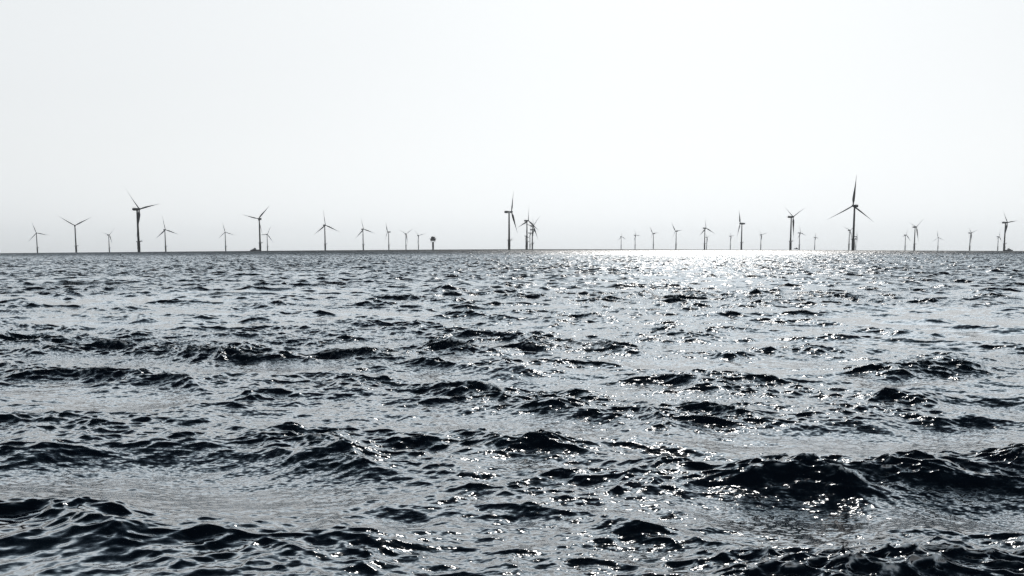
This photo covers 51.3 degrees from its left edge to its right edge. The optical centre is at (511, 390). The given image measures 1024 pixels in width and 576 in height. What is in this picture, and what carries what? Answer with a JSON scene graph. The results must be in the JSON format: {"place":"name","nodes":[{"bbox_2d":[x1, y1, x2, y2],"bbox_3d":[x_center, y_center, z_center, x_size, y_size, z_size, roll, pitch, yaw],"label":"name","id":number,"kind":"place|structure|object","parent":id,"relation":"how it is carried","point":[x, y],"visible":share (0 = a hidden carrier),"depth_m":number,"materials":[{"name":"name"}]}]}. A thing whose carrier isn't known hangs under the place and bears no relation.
{"place":"outdoors","nodes":[
{"label":"outdoors","id":0,"kind":"place"},
{"bbox_2d":[0,249,1023,575],"bbox_3d":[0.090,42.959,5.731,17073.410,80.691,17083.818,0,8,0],"label":"sea","id":1,"kind":"structure","parent":0,"point":[534,413],"depth_m":22.77,"materials":[{"name":"black liquid"}]},
{"bbox_2d":[28,223,49,252],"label":"wind turbine","id":2,"kind":"object","parent":1,"relation":"in","point":[36,238],"visible":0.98,"depth_m":4640.94,"materials":[{"name":"paint"}]},
{"bbox_2d":[62,218,88,251],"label":"wind turbine","id":3,"kind":"object","parent":1,"relation":"in","point":[75,233],"visible":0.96,"depth_m":3373.76,"materials":[{"name":"paint"}]},
{"bbox_2d":[127,191,156,251],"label":"wind turbine","id":4,"kind":"object","parent":1,"relation":"in","point":[138,241],"visible":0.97,"depth_m":2119.09,"materials":[{"name":"paint"}]},
{"bbox_2d":[159,217,178,251],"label":"wind turbine","id":5,"kind":"object","parent":1,"relation":"in","point":[165,246],"visible":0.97,"depth_m":4125.78,"materials":[{"name":"paint"}]},
{"bbox_2d":[220,226,232,250],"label":"wind turbine","id":6,"kind":"object","parent":1,"relation":"in","point":[225,246],"visible":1,"depth_m":4856.63,"materials":[{"name":"paint"}]},
{"bbox_2d":[245,209,266,250],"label":"wind turbine","id":7,"kind":"object","parent":1,"relation":"in","point":[259,219],"visible":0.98,"depth_m":2854.61,"materials":[{"name":"paint"}]},
{"bbox_2d":[315,211,336,249],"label":"wind turbine","id":8,"kind":"object","parent":1,"relation":"in","point":[324,234],"visible":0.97,"depth_m":3687.61,"materials":[{"name":"paint"}]},
{"bbox_2d":[359,224,375,249],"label":"wind turbine","id":9,"kind":"object","parent":1,"relation":"in","point":[362,229],"visible":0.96,"depth_m":4464.32,"materials":[{"name":"paint"}]},
{"bbox_2d":[385,226,390,249],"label":"wind turbine","id":10,"kind":"object","parent":1,"relation":"in","point":[388,232],"visible":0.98,"depth_m":5217.30,"materials":[{"name":"paint"}]},
{"bbox_2d":[430,236,435,249],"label":"substation platform","id":11,"kind":"structure","parent":1,"relation":"in","point":[432,239],"depth_m":3295.82,"materials":[{"name":"paint"}]},
{"bbox_2d":[504,192,517,249],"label":"wind turbine","id":12,"kind":"object","parent":1,"relation":"in","point":[508,212],"visible":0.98,"depth_m":2449.08,"materials":[{"name":"paint"}]},
{"bbox_2d":[519,212,537,249],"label":"wind turbine","id":13,"kind":"object","parent":1,"relation":"in","point":[526,221],"visible":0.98,"depth_m":3262.94,"materials":[{"name":"paint"}]},
{"bbox_2d":[527,219,537,248],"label":"wind turbine","id":14,"kind":"object","parent":1,"relation":"in","point":[532,226],"visible":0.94,"depth_m":4036.63,"materials":[{"name":"paint"}]},
{"bbox_2d":[700,221,711,249],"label":"wind turbine","id":15,"kind":"object","parent":1,"relation":"in","point":[704,234],"visible":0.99,"depth_m":4450.90,"materials":[{"name":"paint"}]},
{"bbox_2d":[737,213,744,249],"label":"wind turbine","id":16,"kind":"object","parent":1,"relation":"in","point":[741,231],"visible":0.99,"depth_m":3618.81,"materials":[{"name":"paint"}]},
{"bbox_2d":[788,210,801,249],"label":"wind turbine","id":17,"kind":"object","parent":1,"relation":"in","point":[790,241],"visible":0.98,"depth_m":2822.24,"materials":[{"name":"paint"}]},
{"bbox_2d":[831,175,870,249],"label":"wind turbine","id":18,"kind":"object","parent":1,"relation":"in","point":[853,239],"visible":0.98,"depth_m":2066.30,"materials":[{"name":"paint"}]},
{"bbox_2d":[848,224,856,249],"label":"wind turbine","id":19,"kind":"object","parent":1,"relation":"in","point":[849,238],"visible":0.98,"depth_m":4901.32,"materials":[{"name":"paint"}]},
{"bbox_2d":[909,222,920,249],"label":"wind turbine","id":20,"kind":"object","parent":1,"relation":"in","point":[914,226],"visible":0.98,"depth_m":4027.32,"materials":[{"name":"paint"}]},
{"bbox_2d":[1002,211,1013,250],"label":"wind turbine","id":21,"kind":"object","parent":1,"relation":"in","point":[1005,229],"visible":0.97,"depth_m":3230.26,"materials":[{"name":"paint"}]},
{"bbox_2d":[0,0,1023,252],"label":"sky","id":22,"kind":"structure","parent":0,"point":[604,121],"materials":[{"name":"white"}]}
]}

